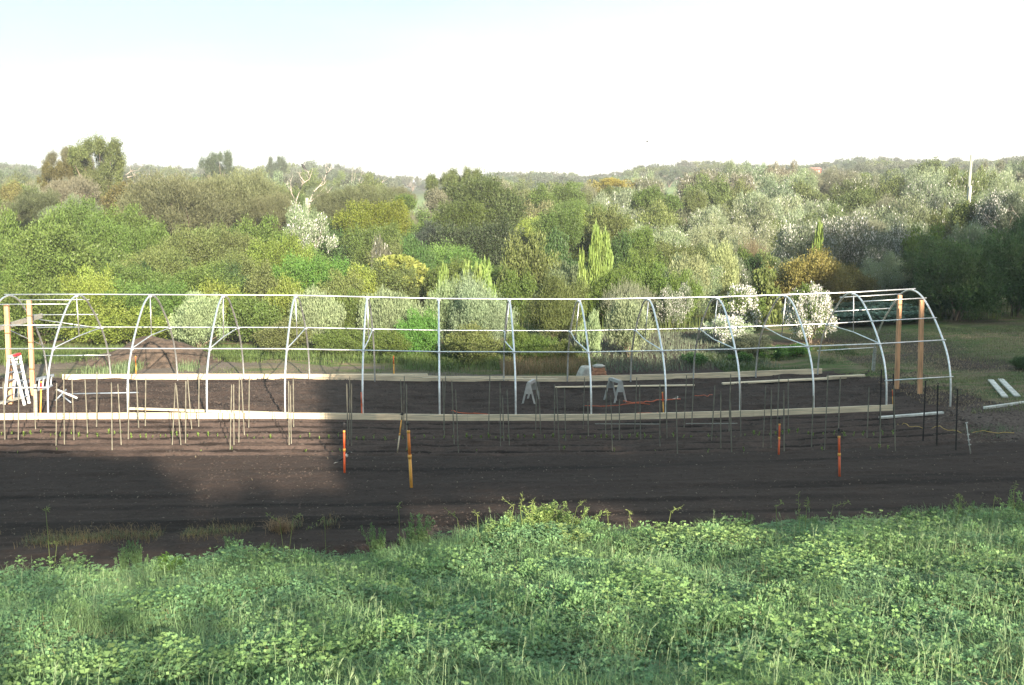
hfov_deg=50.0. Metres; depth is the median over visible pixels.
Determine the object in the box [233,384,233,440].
garden stake
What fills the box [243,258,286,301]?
shrub
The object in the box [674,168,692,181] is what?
ridge tree
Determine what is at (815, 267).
shrub
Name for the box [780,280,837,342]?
blossom bush
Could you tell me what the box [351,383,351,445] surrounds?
garden stake
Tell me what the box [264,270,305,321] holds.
shrub
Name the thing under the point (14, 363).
stepladder
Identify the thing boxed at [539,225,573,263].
shrub
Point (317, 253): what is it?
shrub
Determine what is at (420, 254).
shrub
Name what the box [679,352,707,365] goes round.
shrub
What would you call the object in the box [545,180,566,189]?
shrub
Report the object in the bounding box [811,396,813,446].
garden stake
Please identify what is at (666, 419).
garden stake
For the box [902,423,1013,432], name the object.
string line
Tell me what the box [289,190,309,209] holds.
shrub
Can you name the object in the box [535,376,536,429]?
garden stake
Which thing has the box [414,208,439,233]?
shrub
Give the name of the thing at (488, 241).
dense tree
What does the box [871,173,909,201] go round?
shrub
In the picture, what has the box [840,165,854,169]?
ridge tree
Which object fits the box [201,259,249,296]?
shrub
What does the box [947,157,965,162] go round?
ridge tree
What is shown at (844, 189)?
tea tree
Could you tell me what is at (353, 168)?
ridge tree
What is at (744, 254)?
shrub
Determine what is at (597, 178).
ridge tree
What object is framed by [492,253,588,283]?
shrub
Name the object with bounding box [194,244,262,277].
shrub
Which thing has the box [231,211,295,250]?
shrub
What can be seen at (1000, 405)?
timber plank
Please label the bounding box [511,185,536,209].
shrub
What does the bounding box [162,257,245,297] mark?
shrub
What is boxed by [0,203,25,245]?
shrub
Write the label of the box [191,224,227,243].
shrub
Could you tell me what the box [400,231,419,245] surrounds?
shrub
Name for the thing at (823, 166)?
ridge tree
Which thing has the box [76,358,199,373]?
weed clumps
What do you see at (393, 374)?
timber plank
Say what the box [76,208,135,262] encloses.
shrub
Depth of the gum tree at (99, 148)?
91.75 m
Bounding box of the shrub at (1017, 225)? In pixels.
[1000,212,1023,240]
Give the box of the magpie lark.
[335,451,350,462]
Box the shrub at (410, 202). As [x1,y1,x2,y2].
[393,192,417,210]
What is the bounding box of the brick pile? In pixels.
[591,364,606,375]
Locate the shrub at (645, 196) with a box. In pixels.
[628,184,665,211]
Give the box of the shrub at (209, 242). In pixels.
[189,217,228,266]
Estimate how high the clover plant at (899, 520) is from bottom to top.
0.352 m
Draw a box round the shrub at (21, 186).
[8,179,36,193]
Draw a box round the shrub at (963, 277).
[909,226,1022,321]
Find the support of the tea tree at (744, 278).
on the ground at (160, 488)
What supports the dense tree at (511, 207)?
on the ground at (160, 488)
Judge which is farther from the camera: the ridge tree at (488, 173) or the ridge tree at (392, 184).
the ridge tree at (488, 173)
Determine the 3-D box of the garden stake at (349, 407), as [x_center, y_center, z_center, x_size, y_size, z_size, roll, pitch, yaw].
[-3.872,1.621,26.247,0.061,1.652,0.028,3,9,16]
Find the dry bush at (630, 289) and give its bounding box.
[600,273,659,313]
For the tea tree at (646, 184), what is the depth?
118.22 m
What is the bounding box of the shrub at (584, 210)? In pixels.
[568,205,591,230]
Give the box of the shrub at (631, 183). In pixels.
[619,178,637,189]
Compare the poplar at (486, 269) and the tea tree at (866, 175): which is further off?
the tea tree at (866, 175)
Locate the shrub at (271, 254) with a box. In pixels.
[244,228,315,273]
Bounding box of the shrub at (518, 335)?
[507,322,528,357]
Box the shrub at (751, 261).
[742,253,764,288]
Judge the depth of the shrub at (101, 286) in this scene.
40.80 m
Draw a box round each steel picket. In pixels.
[879,369,881,423]
[893,374,893,428]
[922,381,925,440]
[936,385,938,445]
[955,389,957,449]
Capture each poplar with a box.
[434,262,448,291]
[450,273,461,286]
[458,259,471,283]
[471,260,485,290]
[481,256,496,297]
[575,248,587,327]
[585,222,604,324]
[600,226,613,322]
[752,266,786,323]
[811,219,825,261]
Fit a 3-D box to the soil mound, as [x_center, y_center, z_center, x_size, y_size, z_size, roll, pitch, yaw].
[-12.366,0.230,37.118,6.368,0.931,4.032,-1,8,-4]
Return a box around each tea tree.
[281,198,339,252]
[370,233,391,268]
[587,187,641,222]
[606,183,643,211]
[609,214,657,245]
[611,174,628,189]
[625,174,668,195]
[629,169,663,189]
[629,218,691,250]
[652,281,694,325]
[660,252,724,313]
[663,188,708,235]
[675,168,718,199]
[684,210,746,255]
[686,203,732,233]
[692,166,728,181]
[694,233,748,254]
[707,251,752,299]
[717,158,748,180]
[719,192,779,232]
[722,171,756,190]
[730,186,780,221]
[730,218,778,252]
[742,158,771,184]
[753,169,789,192]
[755,174,805,205]
[755,214,808,253]
[764,158,798,178]
[768,201,812,225]
[770,193,815,217]
[770,214,852,262]
[772,250,836,273]
[779,166,819,192]
[801,212,839,225]
[802,198,844,220]
[809,201,855,223]
[819,169,859,195]
[821,209,913,268]
[826,177,868,205]
[839,261,852,268]
[845,231,922,292]
[849,169,879,182]
[849,170,879,190]
[852,203,904,226]
[856,249,916,302]
[879,210,933,237]
[881,165,918,184]
[885,192,936,231]
[900,166,952,205]
[906,163,960,184]
[907,192,959,216]
[926,201,968,242]
[940,162,999,199]
[940,180,1010,207]
[945,220,987,247]
[968,185,1023,238]
[974,158,1014,176]
[975,165,1023,192]
[979,164,1020,183]
[987,177,1023,198]
[999,160,1023,181]
[1013,169,1023,184]
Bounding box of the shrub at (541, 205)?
[523,197,556,221]
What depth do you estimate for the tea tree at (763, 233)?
70.02 m
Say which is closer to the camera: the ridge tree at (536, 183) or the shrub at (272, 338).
the shrub at (272, 338)
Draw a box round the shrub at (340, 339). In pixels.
[308,323,367,354]
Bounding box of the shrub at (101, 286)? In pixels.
[47,270,132,343]
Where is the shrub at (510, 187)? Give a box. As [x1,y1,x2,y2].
[490,176,517,192]
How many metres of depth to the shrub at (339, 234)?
64.45 m
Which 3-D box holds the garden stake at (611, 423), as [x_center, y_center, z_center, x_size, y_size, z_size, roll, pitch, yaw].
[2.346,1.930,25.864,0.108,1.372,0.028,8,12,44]
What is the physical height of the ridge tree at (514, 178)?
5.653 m
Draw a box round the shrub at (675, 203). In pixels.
[659,194,684,212]
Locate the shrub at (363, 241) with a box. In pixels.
[338,216,405,268]
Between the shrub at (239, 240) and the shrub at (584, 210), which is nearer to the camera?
the shrub at (239, 240)
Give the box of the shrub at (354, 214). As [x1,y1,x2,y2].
[330,198,382,236]
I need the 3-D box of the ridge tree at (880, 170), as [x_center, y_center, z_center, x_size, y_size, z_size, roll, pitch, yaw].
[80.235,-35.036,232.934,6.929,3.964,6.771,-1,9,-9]
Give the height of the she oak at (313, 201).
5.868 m
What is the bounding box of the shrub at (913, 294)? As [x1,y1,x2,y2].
[903,283,950,314]
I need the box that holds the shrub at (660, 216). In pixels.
[634,196,687,235]
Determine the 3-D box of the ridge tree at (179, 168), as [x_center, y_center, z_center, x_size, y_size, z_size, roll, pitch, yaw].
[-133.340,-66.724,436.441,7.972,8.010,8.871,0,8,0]
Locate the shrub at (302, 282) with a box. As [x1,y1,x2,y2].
[278,262,330,293]
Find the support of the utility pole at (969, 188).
on the ground at (160, 488)
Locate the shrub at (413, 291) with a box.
[368,255,434,306]
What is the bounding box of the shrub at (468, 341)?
[441,320,505,363]
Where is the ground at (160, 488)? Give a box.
[0,180,1023,684]
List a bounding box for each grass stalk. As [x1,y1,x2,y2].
[42,506,50,572]
[265,512,283,550]
[289,513,301,549]
[305,514,325,547]
[804,496,810,527]
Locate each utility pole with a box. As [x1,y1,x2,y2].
[305,198,308,215]
[966,155,972,201]
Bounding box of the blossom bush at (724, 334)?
[702,314,753,345]
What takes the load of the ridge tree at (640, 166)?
on the ground at (160, 488)
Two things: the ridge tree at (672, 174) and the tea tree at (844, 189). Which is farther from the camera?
the ridge tree at (672, 174)
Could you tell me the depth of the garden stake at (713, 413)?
26.67 m
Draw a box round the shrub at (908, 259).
[883,249,921,302]
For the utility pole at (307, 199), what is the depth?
66.76 m
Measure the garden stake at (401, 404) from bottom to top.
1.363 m
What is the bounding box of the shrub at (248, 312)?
[222,291,288,344]
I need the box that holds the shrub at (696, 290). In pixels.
[664,267,704,312]
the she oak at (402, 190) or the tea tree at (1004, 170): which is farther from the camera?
the tea tree at (1004, 170)
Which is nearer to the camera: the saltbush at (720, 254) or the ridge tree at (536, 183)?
the saltbush at (720, 254)
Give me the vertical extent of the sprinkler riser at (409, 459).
1.500 m
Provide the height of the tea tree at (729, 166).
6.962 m
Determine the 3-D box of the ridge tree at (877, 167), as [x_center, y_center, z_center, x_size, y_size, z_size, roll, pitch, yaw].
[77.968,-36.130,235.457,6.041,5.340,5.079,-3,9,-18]
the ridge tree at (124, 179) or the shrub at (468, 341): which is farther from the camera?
the ridge tree at (124, 179)
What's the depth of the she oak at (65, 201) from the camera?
63.52 m
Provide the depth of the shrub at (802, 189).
104.21 m
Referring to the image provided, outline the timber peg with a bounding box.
[33,384,37,412]
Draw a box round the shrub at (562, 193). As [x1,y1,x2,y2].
[548,179,585,204]
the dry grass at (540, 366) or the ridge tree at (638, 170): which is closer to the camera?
the dry grass at (540, 366)
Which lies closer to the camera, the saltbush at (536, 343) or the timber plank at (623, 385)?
the timber plank at (623, 385)
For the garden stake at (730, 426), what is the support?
on the ground at (160, 488)
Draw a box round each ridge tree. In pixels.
[0,164,13,170]
[0,167,17,173]
[0,171,24,184]
[0,175,4,185]
[9,165,36,179]
[10,166,35,174]
[12,171,40,185]
[16,163,38,170]
[114,170,137,182]
[133,162,154,167]
[138,165,158,174]
[160,167,179,173]
[168,165,182,170]
[176,170,194,179]
[179,167,194,172]
[190,171,206,175]
[232,164,246,170]
[262,167,290,188]
[275,175,301,189]
[282,169,299,184]
[287,162,299,168]
[289,166,301,171]
[293,166,328,190]
[297,168,327,177]
[298,160,319,169]
[300,170,323,183]
[318,171,339,190]
[322,163,341,170]
[324,178,341,189]
[329,168,349,178]
[332,171,346,184]
[338,168,363,174]
[340,172,355,187]
[344,172,368,179]
[345,166,360,172]
[351,170,377,180]
[376,175,403,187]
[386,180,401,188]
[394,175,410,187]
[404,175,421,190]
[414,180,426,190]
[483,171,495,177]
[494,171,511,177]
[500,176,517,180]
[509,170,524,175]
[511,179,531,190]
[514,173,531,179]
[517,177,534,190]
[525,173,544,182]
[528,180,545,188]
[531,171,553,181]
[540,179,559,184]
[547,171,562,180]
[553,175,577,182]
[561,171,578,176]
[565,175,582,179]
[588,176,616,183]
[592,173,617,177]
[608,171,621,176]
[620,170,631,176]
[628,167,646,177]
[632,165,652,169]
[639,170,665,181]
[641,167,669,176]
[642,174,666,192]
[648,162,660,167]
[657,168,682,186]
[662,163,685,178]
[670,166,686,170]
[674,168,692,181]
[675,160,695,167]
[688,167,705,172]
[692,160,707,166]
[694,163,717,168]
[696,166,714,174]
[712,161,733,170]
[787,164,809,169]
[808,162,829,168]
[834,157,853,165]
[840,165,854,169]
[842,159,856,166]
[849,161,877,174]
[853,155,866,163]
[864,160,891,166]
[868,162,887,171]
[871,157,891,162]
[876,168,902,173]
[881,161,909,170]
[890,163,915,170]
[895,158,916,163]
[906,158,927,163]
[944,163,962,167]
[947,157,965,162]
[953,162,968,168]
[960,165,977,172]
[973,158,990,162]
[974,160,998,169]
[994,160,1010,168]
[999,157,1015,164]
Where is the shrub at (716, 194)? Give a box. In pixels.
[680,170,732,208]
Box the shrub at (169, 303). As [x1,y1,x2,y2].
[95,273,194,336]
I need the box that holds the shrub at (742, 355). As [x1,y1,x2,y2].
[727,351,754,362]
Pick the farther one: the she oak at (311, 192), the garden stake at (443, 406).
the she oak at (311, 192)
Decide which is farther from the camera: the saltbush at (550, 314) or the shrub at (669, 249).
the shrub at (669, 249)
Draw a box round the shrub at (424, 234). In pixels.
[414,218,444,247]
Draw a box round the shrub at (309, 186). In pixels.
[298,180,324,197]
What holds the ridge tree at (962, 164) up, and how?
on the ground at (160, 488)
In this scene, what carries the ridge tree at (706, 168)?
on the ground at (160, 488)
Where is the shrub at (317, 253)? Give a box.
[302,241,336,265]
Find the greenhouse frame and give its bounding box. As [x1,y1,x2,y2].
[0,288,953,420]
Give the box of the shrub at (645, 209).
[632,200,676,219]
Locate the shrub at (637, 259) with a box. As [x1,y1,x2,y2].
[613,244,663,308]
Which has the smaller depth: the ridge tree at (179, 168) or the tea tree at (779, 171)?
the tea tree at (779, 171)
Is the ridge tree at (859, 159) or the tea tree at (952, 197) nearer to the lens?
the tea tree at (952, 197)
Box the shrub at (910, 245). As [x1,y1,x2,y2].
[900,220,959,262]
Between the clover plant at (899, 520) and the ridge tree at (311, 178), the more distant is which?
the ridge tree at (311, 178)
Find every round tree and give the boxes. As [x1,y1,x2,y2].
[496,225,564,317]
[529,203,583,250]
[583,200,636,245]
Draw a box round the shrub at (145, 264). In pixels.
[132,253,191,280]
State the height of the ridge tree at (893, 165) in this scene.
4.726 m
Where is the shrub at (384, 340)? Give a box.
[362,325,412,356]
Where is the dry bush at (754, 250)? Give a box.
[734,230,771,257]
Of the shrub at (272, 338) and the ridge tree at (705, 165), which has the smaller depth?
the shrub at (272, 338)
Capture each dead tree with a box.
[111,165,142,185]
[287,163,312,202]
[309,159,332,211]
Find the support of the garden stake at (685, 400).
on the ground at (160, 488)
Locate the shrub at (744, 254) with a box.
[735,244,753,262]
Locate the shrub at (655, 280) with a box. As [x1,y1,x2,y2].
[634,257,675,320]
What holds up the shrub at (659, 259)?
on the ground at (160, 488)
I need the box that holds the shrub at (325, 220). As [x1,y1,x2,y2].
[315,211,334,230]
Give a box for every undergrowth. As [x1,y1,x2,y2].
[0,288,1023,334]
[562,329,780,372]
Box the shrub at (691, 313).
[681,300,695,324]
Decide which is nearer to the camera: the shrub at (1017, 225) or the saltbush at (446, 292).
the saltbush at (446, 292)
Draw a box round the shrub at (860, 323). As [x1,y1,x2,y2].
[837,320,881,324]
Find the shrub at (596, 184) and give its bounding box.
[585,178,613,193]
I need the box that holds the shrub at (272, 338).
[250,316,312,353]
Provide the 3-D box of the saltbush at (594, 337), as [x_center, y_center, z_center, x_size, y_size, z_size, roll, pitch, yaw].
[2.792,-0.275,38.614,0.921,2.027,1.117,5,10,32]
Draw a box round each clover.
[0,506,1023,684]
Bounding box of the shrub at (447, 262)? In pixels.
[442,253,462,265]
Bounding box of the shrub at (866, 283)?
[833,261,880,301]
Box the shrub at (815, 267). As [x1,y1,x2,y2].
[749,243,861,306]
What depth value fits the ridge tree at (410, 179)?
416.86 m
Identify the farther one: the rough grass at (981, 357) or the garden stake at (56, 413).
the rough grass at (981, 357)
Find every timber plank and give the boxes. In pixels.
[0,396,20,403]
[129,407,287,412]
[357,374,427,374]
[422,377,557,379]
[555,384,694,387]
[686,423,736,423]
[722,377,846,384]
[828,374,864,377]
[881,411,943,418]
[983,401,1023,408]
[988,379,1007,397]
[998,378,1020,396]
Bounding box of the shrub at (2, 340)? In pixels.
[0,331,52,347]
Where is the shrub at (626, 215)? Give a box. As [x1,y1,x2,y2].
[584,209,643,228]
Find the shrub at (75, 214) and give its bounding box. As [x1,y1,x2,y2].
[46,193,113,236]
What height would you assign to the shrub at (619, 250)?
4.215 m
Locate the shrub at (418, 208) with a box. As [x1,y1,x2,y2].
[414,202,448,216]
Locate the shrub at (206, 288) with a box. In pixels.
[191,275,255,341]
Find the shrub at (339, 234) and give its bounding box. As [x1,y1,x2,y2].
[310,217,365,259]
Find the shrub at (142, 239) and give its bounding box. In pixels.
[110,215,171,262]
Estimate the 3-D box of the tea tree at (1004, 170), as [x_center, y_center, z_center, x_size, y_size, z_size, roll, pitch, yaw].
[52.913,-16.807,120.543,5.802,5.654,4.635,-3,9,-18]
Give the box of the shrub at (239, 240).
[213,226,260,263]
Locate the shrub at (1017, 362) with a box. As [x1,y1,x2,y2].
[1007,356,1023,368]
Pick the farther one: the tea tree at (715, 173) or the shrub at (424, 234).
the tea tree at (715, 173)
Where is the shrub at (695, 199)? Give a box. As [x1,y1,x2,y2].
[681,188,708,232]
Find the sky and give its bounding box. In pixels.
[0,0,1023,186]
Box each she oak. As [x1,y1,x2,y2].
[0,198,30,222]
[2,176,26,188]
[7,182,63,223]
[26,179,51,189]
[36,193,102,219]
[40,173,104,206]
[112,164,241,238]
[199,164,293,234]
[244,190,299,233]
[302,190,324,210]
[304,182,338,196]
[309,181,384,222]
[362,183,409,212]
[384,185,418,199]
[414,210,438,223]
[547,197,607,218]
[578,181,610,201]
[579,188,612,210]
[593,183,628,200]
[805,166,824,184]
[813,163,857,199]
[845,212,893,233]
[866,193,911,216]
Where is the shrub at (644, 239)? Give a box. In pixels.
[618,224,658,254]
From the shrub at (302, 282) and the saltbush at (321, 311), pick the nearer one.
the saltbush at (321, 311)
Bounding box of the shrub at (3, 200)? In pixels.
[0,191,11,204]
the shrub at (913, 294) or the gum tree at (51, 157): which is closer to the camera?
the shrub at (913, 294)
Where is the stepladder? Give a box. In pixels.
[4,353,30,405]
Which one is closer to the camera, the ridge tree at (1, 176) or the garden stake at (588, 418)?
the garden stake at (588, 418)
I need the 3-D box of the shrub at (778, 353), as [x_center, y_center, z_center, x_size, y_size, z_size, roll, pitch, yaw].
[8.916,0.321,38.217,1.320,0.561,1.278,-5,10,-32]
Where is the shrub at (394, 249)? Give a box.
[362,238,418,265]
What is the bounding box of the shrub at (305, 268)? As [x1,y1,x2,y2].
[269,247,356,293]
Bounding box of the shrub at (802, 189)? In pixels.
[790,177,830,204]
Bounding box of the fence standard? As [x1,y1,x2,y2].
[965,422,970,453]
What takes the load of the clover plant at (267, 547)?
on the ground at (160, 488)
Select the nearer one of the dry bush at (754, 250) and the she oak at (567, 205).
the dry bush at (754, 250)
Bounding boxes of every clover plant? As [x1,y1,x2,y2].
[59,553,84,572]
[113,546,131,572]
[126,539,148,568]
[151,551,187,576]
[223,535,243,554]
[260,542,275,558]
[359,522,385,557]
[397,512,434,547]
[476,523,506,542]
[485,510,534,534]
[517,499,573,525]
[521,523,592,545]
[548,501,601,526]
[588,524,614,534]
[653,521,689,534]
[740,512,754,526]
[797,515,822,524]
[893,511,914,524]
[936,503,977,521]
[952,499,985,515]
[995,489,1023,516]
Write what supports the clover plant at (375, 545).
on the ground at (160, 488)
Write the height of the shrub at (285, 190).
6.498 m
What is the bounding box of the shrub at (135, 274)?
[96,259,169,289]
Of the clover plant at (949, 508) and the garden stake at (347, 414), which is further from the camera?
the garden stake at (347, 414)
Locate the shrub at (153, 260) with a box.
[126,239,196,284]
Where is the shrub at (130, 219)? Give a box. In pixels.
[101,200,159,235]
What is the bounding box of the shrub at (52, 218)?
[26,202,82,240]
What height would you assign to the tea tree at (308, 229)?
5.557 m
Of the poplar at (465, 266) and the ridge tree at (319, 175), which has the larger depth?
the ridge tree at (319, 175)
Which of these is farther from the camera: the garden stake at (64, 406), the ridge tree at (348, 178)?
the ridge tree at (348, 178)
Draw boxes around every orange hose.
[585,403,649,406]
[623,398,679,402]
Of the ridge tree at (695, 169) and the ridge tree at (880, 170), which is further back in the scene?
the ridge tree at (695, 169)
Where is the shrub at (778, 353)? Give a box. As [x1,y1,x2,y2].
[755,344,791,358]
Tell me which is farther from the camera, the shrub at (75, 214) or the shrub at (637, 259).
the shrub at (75, 214)
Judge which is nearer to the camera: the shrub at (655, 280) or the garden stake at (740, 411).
the garden stake at (740, 411)
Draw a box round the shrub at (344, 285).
[315,265,365,305]
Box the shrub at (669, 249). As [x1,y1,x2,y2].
[643,235,710,268]
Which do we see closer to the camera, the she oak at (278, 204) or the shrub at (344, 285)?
the shrub at (344, 285)
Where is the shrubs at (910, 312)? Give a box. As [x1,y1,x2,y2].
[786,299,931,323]
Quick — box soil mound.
[73,336,224,368]
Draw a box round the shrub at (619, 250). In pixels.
[610,228,634,271]
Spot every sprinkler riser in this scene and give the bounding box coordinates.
[40,381,41,412]
[341,422,346,472]
[397,412,403,451]
[405,422,412,487]
[777,416,781,454]
[836,428,840,476]
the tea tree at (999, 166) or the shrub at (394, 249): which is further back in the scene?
the tea tree at (999, 166)
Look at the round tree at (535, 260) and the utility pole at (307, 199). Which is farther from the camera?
the utility pole at (307, 199)
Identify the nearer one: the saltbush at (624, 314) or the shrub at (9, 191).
the saltbush at (624, 314)
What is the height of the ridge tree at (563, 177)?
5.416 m
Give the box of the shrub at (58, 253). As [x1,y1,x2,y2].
[0,220,135,292]
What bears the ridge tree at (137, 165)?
on the ground at (160, 488)
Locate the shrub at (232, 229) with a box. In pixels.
[227,222,252,236]
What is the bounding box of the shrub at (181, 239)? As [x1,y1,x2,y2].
[137,221,206,268]
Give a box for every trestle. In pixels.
[522,379,538,403]
[603,377,626,402]
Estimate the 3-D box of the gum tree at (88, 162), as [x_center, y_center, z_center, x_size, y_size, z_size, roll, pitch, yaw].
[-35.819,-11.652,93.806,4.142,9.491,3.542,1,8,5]
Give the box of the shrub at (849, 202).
[820,183,881,214]
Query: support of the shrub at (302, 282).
on the ground at (160, 488)
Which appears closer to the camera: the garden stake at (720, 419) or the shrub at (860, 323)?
the garden stake at (720, 419)
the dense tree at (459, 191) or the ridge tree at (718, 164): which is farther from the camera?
the ridge tree at (718, 164)
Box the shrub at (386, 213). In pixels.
[358,195,413,236]
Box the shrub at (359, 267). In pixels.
[337,260,371,273]
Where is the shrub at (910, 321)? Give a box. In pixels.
[889,316,934,322]
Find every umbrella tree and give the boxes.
[567,182,584,190]
[602,177,627,187]
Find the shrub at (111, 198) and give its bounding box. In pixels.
[100,177,139,214]
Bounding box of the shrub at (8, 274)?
[0,247,48,310]
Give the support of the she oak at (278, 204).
on the ground at (160, 488)
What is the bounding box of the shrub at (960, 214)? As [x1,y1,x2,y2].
[943,197,981,234]
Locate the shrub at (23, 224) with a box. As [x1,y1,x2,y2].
[0,217,42,230]
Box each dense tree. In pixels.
[426,195,499,234]
[427,213,529,269]
[444,169,529,225]
[462,178,529,232]
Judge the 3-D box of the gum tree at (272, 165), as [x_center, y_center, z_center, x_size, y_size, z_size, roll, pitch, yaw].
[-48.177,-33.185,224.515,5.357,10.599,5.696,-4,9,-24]
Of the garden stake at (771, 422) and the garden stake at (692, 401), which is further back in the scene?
the garden stake at (692, 401)
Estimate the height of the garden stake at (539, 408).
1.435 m
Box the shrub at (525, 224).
[515,211,546,233]
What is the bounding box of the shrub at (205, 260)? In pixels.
[194,241,228,268]
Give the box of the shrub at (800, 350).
[775,343,812,356]
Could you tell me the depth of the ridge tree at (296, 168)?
356.69 m
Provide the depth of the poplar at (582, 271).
46.30 m
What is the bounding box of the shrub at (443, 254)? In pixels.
[403,236,495,271]
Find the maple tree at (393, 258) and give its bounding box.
[368,253,431,310]
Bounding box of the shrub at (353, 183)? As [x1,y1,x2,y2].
[340,179,358,192]
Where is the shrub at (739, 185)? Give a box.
[726,176,755,204]
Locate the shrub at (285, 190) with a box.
[277,182,308,197]
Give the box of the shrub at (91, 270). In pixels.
[60,262,118,289]
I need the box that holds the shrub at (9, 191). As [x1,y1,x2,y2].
[0,179,24,201]
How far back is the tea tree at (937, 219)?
72.23 m
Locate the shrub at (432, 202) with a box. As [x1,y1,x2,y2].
[422,185,450,213]
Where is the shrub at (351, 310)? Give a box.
[329,286,370,341]
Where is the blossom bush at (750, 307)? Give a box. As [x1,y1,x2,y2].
[717,283,766,330]
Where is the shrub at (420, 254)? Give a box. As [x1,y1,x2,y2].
[400,230,437,271]
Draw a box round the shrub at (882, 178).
[875,168,903,184]
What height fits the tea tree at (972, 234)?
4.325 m
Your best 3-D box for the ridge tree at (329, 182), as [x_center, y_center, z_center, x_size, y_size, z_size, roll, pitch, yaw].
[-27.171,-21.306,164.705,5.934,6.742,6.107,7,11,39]
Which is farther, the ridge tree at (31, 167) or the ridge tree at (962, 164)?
the ridge tree at (31, 167)
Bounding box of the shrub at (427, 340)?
[394,305,441,353]
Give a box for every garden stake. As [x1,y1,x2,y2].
[3,382,5,438]
[18,382,18,439]
[32,372,35,428]
[56,383,56,444]
[63,378,64,443]
[72,381,74,439]
[85,379,87,432]
[96,373,97,426]
[111,382,112,449]
[117,385,121,444]
[128,383,129,438]
[136,380,138,427]
[145,378,145,425]
[172,383,175,444]
[176,385,180,444]
[185,382,186,442]
[187,376,191,428]
[198,374,199,426]
[230,385,231,448]
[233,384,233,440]
[238,376,239,441]
[241,376,244,434]
[248,375,249,426]
[288,381,289,444]
[290,385,291,443]
[293,375,293,426]
[346,383,348,445]
[349,376,349,438]
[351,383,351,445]
[400,380,402,428]
[403,376,404,428]
[406,384,407,448]
[442,379,444,434]
[443,376,445,429]
[451,381,454,443]
[455,390,458,452]
[488,376,489,432]
[500,383,500,445]
[502,396,503,440]
[507,391,509,444]
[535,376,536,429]
[538,382,540,433]
[554,384,554,434]
[583,377,584,428]
[587,402,588,435]
[605,385,606,433]
[610,396,612,450]
[619,399,619,438]
[634,377,636,433]
[639,384,640,438]
[659,385,659,444]
[666,401,666,438]
[676,396,677,452]
[684,375,686,425]
[691,379,693,424]
[711,386,715,440]
[720,391,720,447]
[728,374,730,430]
[730,401,731,451]
[740,386,740,436]
[763,386,765,445]
[770,389,771,447]
[777,376,779,429]
[783,396,784,450]
[788,378,788,428]
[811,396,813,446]
[824,375,827,449]
[838,377,840,427]
[866,387,869,437]
[880,406,880,447]
[893,385,895,450]
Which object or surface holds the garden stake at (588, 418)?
on the ground at (160, 488)
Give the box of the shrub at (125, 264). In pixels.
[112,260,136,268]
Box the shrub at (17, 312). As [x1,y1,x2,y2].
[0,272,90,345]
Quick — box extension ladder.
[15,374,53,396]
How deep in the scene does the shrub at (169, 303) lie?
41.47 m
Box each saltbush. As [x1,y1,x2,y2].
[166,288,229,347]
[287,283,346,345]
[356,284,424,336]
[420,273,462,347]
[445,268,519,348]
[490,264,502,287]
[497,235,540,269]
[502,334,561,362]
[514,223,565,256]
[521,268,590,342]
[532,261,586,305]
[536,223,590,268]
[543,337,579,360]
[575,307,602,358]
[584,263,650,326]
[603,291,653,356]
[662,250,715,304]
[705,237,741,302]
[722,332,774,354]
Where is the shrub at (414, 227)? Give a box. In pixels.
[400,215,419,237]
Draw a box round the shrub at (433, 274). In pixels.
[422,255,492,297]
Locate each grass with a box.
[0,342,599,372]
[0,502,1023,684]
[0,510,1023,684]
[0,511,340,552]
[2,360,565,377]
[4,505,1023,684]
[21,518,336,544]
[255,513,301,533]
[498,353,593,374]
[699,346,882,371]
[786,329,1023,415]
[797,325,1023,413]
[954,422,1022,438]
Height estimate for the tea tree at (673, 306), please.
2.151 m
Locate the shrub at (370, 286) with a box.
[345,261,389,307]
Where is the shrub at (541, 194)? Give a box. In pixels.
[525,182,561,211]
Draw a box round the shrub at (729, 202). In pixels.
[711,192,745,218]
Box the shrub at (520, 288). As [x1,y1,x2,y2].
[493,266,539,320]
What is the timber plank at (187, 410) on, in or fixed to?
on the ground at (160, 488)
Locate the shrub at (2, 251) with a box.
[0,235,15,310]
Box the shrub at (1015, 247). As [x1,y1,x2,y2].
[981,219,1023,316]
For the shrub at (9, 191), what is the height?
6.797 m
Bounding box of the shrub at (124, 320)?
[82,304,177,345]
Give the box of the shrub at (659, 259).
[632,247,670,270]
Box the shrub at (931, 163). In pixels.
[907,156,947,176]
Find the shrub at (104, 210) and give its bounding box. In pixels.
[80,205,113,217]
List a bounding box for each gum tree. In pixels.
[36,157,74,190]
[44,144,71,181]
[66,131,128,190]
[67,153,114,183]
[73,166,113,209]
[198,148,235,180]
[263,155,287,178]
[424,170,455,199]
[444,164,481,187]
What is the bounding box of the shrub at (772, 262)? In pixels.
[747,248,787,277]
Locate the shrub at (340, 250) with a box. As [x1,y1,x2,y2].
[324,240,364,268]
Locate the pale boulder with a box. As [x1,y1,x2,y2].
[576,365,591,375]
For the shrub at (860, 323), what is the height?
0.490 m
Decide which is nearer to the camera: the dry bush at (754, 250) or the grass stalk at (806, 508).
the grass stalk at (806, 508)
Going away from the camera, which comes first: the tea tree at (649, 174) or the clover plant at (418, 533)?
the clover plant at (418, 533)
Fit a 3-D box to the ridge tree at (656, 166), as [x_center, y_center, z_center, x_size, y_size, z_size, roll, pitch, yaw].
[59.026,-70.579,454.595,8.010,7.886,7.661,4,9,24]
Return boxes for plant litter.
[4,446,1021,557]

